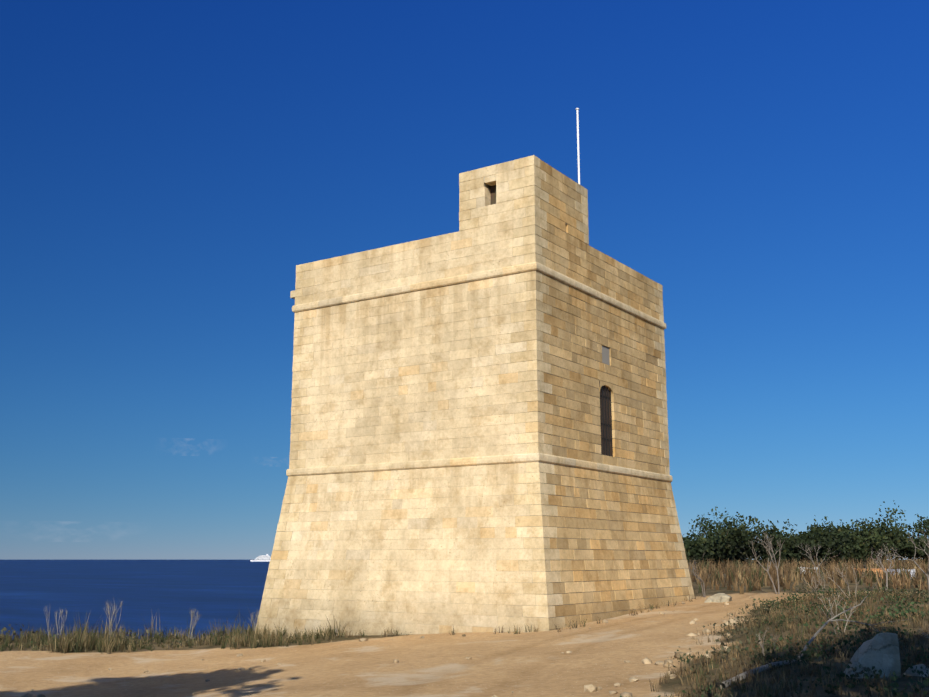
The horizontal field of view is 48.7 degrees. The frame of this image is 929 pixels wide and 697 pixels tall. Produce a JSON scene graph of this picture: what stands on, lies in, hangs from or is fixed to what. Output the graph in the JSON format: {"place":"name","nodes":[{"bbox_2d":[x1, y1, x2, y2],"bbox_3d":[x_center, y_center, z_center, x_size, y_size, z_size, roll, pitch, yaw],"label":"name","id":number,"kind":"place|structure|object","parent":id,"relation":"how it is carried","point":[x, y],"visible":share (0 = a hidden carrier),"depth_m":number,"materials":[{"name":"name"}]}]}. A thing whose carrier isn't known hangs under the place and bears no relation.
{"place":"outdoors","nodes":[
{"label":"outdoors","id":0,"kind":"place"},
{"bbox_2d":[0,560,269,639],"bbox_3d":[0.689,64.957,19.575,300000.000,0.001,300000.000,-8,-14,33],"label":"sea water","id":1,"kind":"structure","parent":0,"point":[172,593],"depth_m":1818.67,"materials":[{"name":"blue liquid"}]},
{"bbox_2d":[250,554,270,561],"bbox_3d":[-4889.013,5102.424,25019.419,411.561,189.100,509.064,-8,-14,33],"label":"cruise ship","id":2,"kind":"object","parent":1,"relation":"on","point":[265,558],"visible":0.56,"depth_m":24981.51},
{"bbox_2d":[0,560,928,696],"bbox_3d":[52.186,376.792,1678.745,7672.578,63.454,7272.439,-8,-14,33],"label":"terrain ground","id":3,"kind":"structure","parent":0,"point":[526,664],"depth_m":19.99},
{"bbox_2d":[43,608,66,636],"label":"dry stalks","id":4,"kind":"object","parent":3,"relation":"on","point":[56,621],"visible":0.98,"depth_m":29.90,"materials":[{"name":"grey plant"}]},
{"bbox_2d":[103,598,123,640],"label":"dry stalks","id":5,"kind":"object","parent":3,"relation":"on","point":[112,614],"visible":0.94,"depth_m":29.33,"materials":[{"name":"grey plant"}]},
{"bbox_2d":[0,609,345,653],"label":"grass strip","id":6,"kind":"object","parent":3,"relation":"on","point":[79,641],"depth_m":28.09,"materials":[{"name":"green plant"}]},
{"bbox_2d":[188,611,200,640],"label":"dry stalks","id":7,"kind":"object","parent":3,"relation":"on","point":[193,622],"visible":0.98,"depth_m":29.86,"materials":[{"name":"grey plant"}]},
{"bbox_2d":[21,602,728,696],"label":"loose stones","id":8,"kind":"object","parent":3,"relation":"on","point":[42,695],"visible":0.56,"depth_m":18.77,"materials":[{"name":"beige stone"}]},
{"bbox_2d":[31,593,822,696],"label":"scattered pebbles","id":9,"kind":"object","parent":3,"relation":"on","point":[394,660],"visible":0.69,"depth_m":21.45,"materials":[{"name":"beige stone"}]},
{"bbox_2d":[0,582,928,647],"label":"dry weeds","id":10,"kind":"object","parent":3,"relation":"on","point":[799,590],"visible":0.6,"depth_m":28.13,"materials":[{"name":"brown plant"}]},
{"bbox_2d":[6,582,928,696],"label":"herb clumps","id":11,"kind":"object","parent":3,"relation":"on","point":[809,652],"visible":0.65,"depth_m":15.30,"materials":[{"name":"green plant"}]},
{"bbox_2d":[257,601,684,642],"bbox_3d":[0.826,8.160,30.994,11.720,1.326,12.289,-8,-14,33],"label":"tower foot rubble","id":12,"kind":"object","parent":3,"relation":"on","point":[464,635],"visible":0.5,"depth_m":25.99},
{"bbox_2d":[254,108,694,637],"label":"watch tower","id":13,"kind":"structure","parent":3,"relation":"on","point":[479,439],"depth_m":28.59,"materials":[{"name":"stone"}]},
{"bbox_2d":[584,608,767,696],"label":"rocks","id":14,"kind":"object","parent":3,"relation":"on","point":[590,688],"visible":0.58,"depth_m":16.63,"materials":[{"name":"beige stone"}]},
{"bbox_2d":[683,542,692,562],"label":"bush","id":15,"kind":"object","parent":3,"relation":"on","point":[687,553],"visible":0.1,"depth_m":73.95,"materials":[{"name":"green plant"}]},
{"bbox_2d":[689,561,705,596],"bbox_3d":[7.330,7.413,33.044,0.684,1.344,0.738,-11,-16,42],"label":"bare shrub","id":16,"kind":"object","parent":3,"relation":"on","point":[700,580],"visible":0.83,"depth_m":32.96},
{"bbox_2d":[682,532,715,544],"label":"bush","id":17,"kind":"object","parent":3,"relation":"on","point":[694,536],"visible":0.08,"depth_m":103.03,"materials":[{"name":"green plant"}]},
{"bbox_2d":[684,540,714,565],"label":"bush","id":18,"kind":"object","parent":3,"relation":"on","point":[697,550],"visible":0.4,"depth_m":75.53,"materials":[{"name":"green plant"}]},
{"bbox_2d":[690,531,739,564],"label":"belt tree","id":19,"kind":"object","parent":3,"relation":"on","point":[702,540],"visible":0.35,"depth_m":80.59,"materials":[{"name":"green plant"}]},
{"bbox_2d":[704,593,731,602],"bbox_3d":[7.506,7.402,30.438,0.803,0.303,0.438,-5,-12,21],"label":"rock","id":20,"kind":"object","parent":3,"relation":"on","point":[719,597],"depth_m":30.28,"materials":[{"name":"beige stone"}]},
{"bbox_2d":[707,548,732,566],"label":"bush","id":21,"kind":"object","parent":3,"relation":"on","point":[718,559],"visible":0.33,"depth_m":80.34,"materials":[{"name":"green plant"}]},
{"bbox_2d":[686,507,762,538],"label":"belt tree","id":22,"kind":"object","parent":3,"relation":"on","point":[702,526],"visible":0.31,"depth_m":110.71,"materials":[{"name":"green plant"}]},
{"bbox_2d":[703,531,752,563],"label":"belt tree","id":23,"kind":"object","parent":3,"relation":"on","point":[704,545],"visible":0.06,"depth_m":82.68,"materials":[{"name":"green plant"}]},
{"bbox_2d":[713,528,759,556],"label":"belt tree","id":24,"kind":"object","parent":3,"relation":"on","point":[734,530],"visible":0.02,"depth_m":98.49,"materials":[{"name":"green plant"}]},
{"bbox_2d":[554,588,928,696],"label":"bank grass","id":25,"kind":"structure","parent":3,"relation":"on","point":[755,675],"depth_m":15.31,"materials":[{"name":"green plant"}]},
{"bbox_2d":[706,516,786,565],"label":"belt tree","id":26,"kind":"object","parent":3,"relation":"on","point":[736,537],"visible":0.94,"depth_m":76.80,"materials":[{"name":"green plant"}]},
{"bbox_2d":[738,521,788,559],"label":"belt tree","id":27,"kind":"object","parent":3,"relation":"on","point":[785,533],"visible":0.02,"depth_m":101.71,"materials":[{"name":"green plant"}]},
{"bbox_2d":[751,531,781,593],"bbox_3d":[9.680,6.865,32.825,1.176,2.118,0.802,4,-12,-17],"label":"bare shrub","id":28,"kind":"object","parent":3,"relation":"on","point":[768,550],"visible":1,"depth_m":32.71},
{"bbox_2d":[756,628,777,655],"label":"bank twigs","id":29,"kind":"object","parent":3,"relation":"on","point":[762,645],"visible":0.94,"depth_m":15.17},
{"bbox_2d":[758,533,800,555],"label":"belt tree","id":30,"kind":"object","parent":3,"relation":"on","point":[784,542],"visible":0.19,"depth_m":83.80,"materials":[{"name":"green plant"}]},
{"bbox_2d":[763,544,800,566],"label":"bush","id":31,"kind":"object","parent":3,"relation":"on","point":[788,555],"visible":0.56,"depth_m":72.42,"materials":[{"name":"green plant"}]},
{"bbox_2d":[770,519,829,538],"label":"belt tree","id":32,"kind":"object","parent":3,"relation":"on","point":[801,537],"visible":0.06,"depth_m":95.19,"materials":[{"name":"green plant"}]},
{"bbox_2d":[801,571,824,595],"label":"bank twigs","id":33,"kind":"object","parent":3,"relation":"on","point":[815,582],"visible":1,"depth_m":26.04,"materials":[{"name":"grey wood"}]},
{"bbox_2d":[797,544,830,574],"bbox_3d":[15.672,9.489,45.559,1.778,1.750,1.002,-8,-14,33],"label":"bare shrub","id":34,"kind":"object","parent":3,"relation":"on","point":[816,556],"visible":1,"depth_m":45.69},
{"bbox_2d":[720,577,909,688],"bbox_3d":[5.209,4.289,14.504,1.069,2.035,5.307,-9,-15,37],"label":"fallen branch","id":35,"kind":"object","parent":3,"relation":"on","point":[743,674],"visible":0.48,"depth_m":13.82,"materials":[{"name":"grey wood"}]},
{"bbox_2d":[782,526,853,565],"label":"belt tree","id":36,"kind":"object","parent":3,"relation":"on","point":[794,542],"visible":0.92,"depth_m":76.21,"materials":[{"name":"green plant"}]},
{"bbox_2d":[803,521,855,538],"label":"belt tree","id":37,"kind":"object","parent":3,"relation":"on","point":[833,526],"visible":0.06,"depth_m":96.38,"materials":[{"name":"green plant"}]},
{"bbox_2d":[811,544,853,569],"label":"bush","id":38,"kind":"object","parent":3,"relation":"on","point":[823,552],"visible":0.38,"depth_m":77.49,"materials":[{"name":"green plant"}]},
{"bbox_2d":[810,526,859,565],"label":"belt tree","id":39,"kind":"object","parent":3,"relation":"on","point":[850,540],"visible":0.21,"depth_m":82.29,"materials":[{"name":"green plant"}]},
{"bbox_2d":[806,516,869,559],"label":"belt tree","id":40,"kind":"object","parent":3,"relation":"on","point":[825,518],"visible":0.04,"depth_m":104.79,"materials":[{"name":"green plant"}]},
{"bbox_2d":[818,591,858,633],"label":"bank twigs","id":41,"kind":"object","parent":3,"relation":"on","point":[836,611],"visible":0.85,"depth_m":16.77,"materials":[{"name":"grey plant"}]},
{"bbox_2d":[821,561,871,599],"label":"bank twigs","id":42,"kind":"object","parent":3,"relation":"on","point":[846,578],"visible":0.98,"depth_m":23.17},
{"bbox_2d":[841,543,868,565],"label":"bush","id":43,"kind":"object","parent":3,"relation":"on","point":[861,554],"visible":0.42,"depth_m":80.95,"materials":[{"name":"green plant"}]},
{"bbox_2d":[854,568,885,578],"bbox_3d":[19.693,10.914,49.853,1.308,0.500,0.908,-2,-12,11],"label":"orange crate","id":44,"kind":"object","parent":3,"relation":"on","point":[878,569],"visible":0.17,"depth_m":49.50,"materials":[{"name":"orange plastic"}]},
{"bbox_2d":[843,530,899,561],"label":"belt tree","id":45,"kind":"object","parent":3,"relation":"on","point":[873,541],"visible":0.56,"depth_m":88.57,"materials":[{"name":"green plant"}]},
{"bbox_2d":[833,517,910,564],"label":"belt tree","id":46,"kind":"object","parent":3,"relation":"on","point":[888,530],"visible":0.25,"depth_m":93.18,"materials":[{"name":"green plant"}]},
{"bbox_2d":[844,632,900,678],"bbox_3d":[4.848,3.712,12.317,0.624,0.619,0.423,-2,-12,10],"label":"limestone block","id":47,"kind":"object","parent":3,"relation":"on","point":[878,650],"depth_m":12.13,"materials":[{"name":"grey stone"}]},
{"bbox_2d":[851,519,914,562],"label":"belt tree","id":48,"kind":"object","parent":3,"relation":"on","point":[891,537],"visible":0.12,"depth_m":94.04,"materials":[{"name":"green plant"}]},
{"bbox_2d":[869,544,896,589],"bbox_3d":[14.866,7.668,35.901,0.982,1.742,1.072,7,-14,-32],"label":"bare fig tree","id":49,"kind":"object","parent":3,"relation":"on","point":[880,563],"visible":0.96,"depth_m":35.88,"materials":[{"name":"grey wood"}]},
{"bbox_2d":[878,532,908,564],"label":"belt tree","id":50,"kind":"object","parent":3,"relation":"on","point":[897,554],"visible":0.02,"depth_m":100.67,"materials":[{"name":"green plant"}]},
{"bbox_2d":[873,501,928,562],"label":"belt tree","id":51,"kind":"object","parent":3,"relation":"on","point":[919,522],"visible":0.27,"depth_m":103.28,"materials":[{"name":"green plant"}]},
{"bbox_2d":[889,529,928,590],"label":"bare fig tree","id":52,"kind":"object","parent":3,"relation":"on","point":[927,544],"visible":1,"depth_m":20.64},
{"bbox_2d":[893,538,928,563],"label":"bush","id":53,"kind":"object","parent":3,"relation":"on","point":[906,546],"visible":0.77,"depth_m":81.86,"materials":[{"name":"green plant"}]},
{"bbox_2d":[904,664,928,676],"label":"rock","id":54,"kind":"object","parent":3,"relation":"on","point":[908,671],"depth_m":12.19,"materials":[{"name":"grey stone"}]},
{"bbox_2d":[913,523,928,539],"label":"belt tree","id":55,"kind":"object","parent":3,"relation":"on","point":[925,532],"visible":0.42,"depth_m":99.34,"materials":[{"name":"green plant"}]},
{"bbox_2d":[0,0,928,559],"label":"sky","id":56,"kind":"structure","parent":0,"point":[169,168],"materials":[{"name":"blue"}]},
{"bbox_2d":[245,592,702,638],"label":"grass","id":57,"kind":"structure","parent":0,"point":[453,633],"depth_m":27.03,"materials":[{"name":"green plant"}]},
{"bbox_2d":[687,555,927,593],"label":"grass field","id":58,"kind":"structure","parent":0,"point":[754,576],"depth_m":43.36,"materials":[{"name":"brown plant"}]},
{"bbox_2d":[887,569,914,576],"bbox_3d":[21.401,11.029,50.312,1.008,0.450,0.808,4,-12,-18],"label":"car","id":59,"kind":"object","parent":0,"point":[891,570],"visible":0.21,"depth_m":50.06,"materials":[{"name":"white metal"}]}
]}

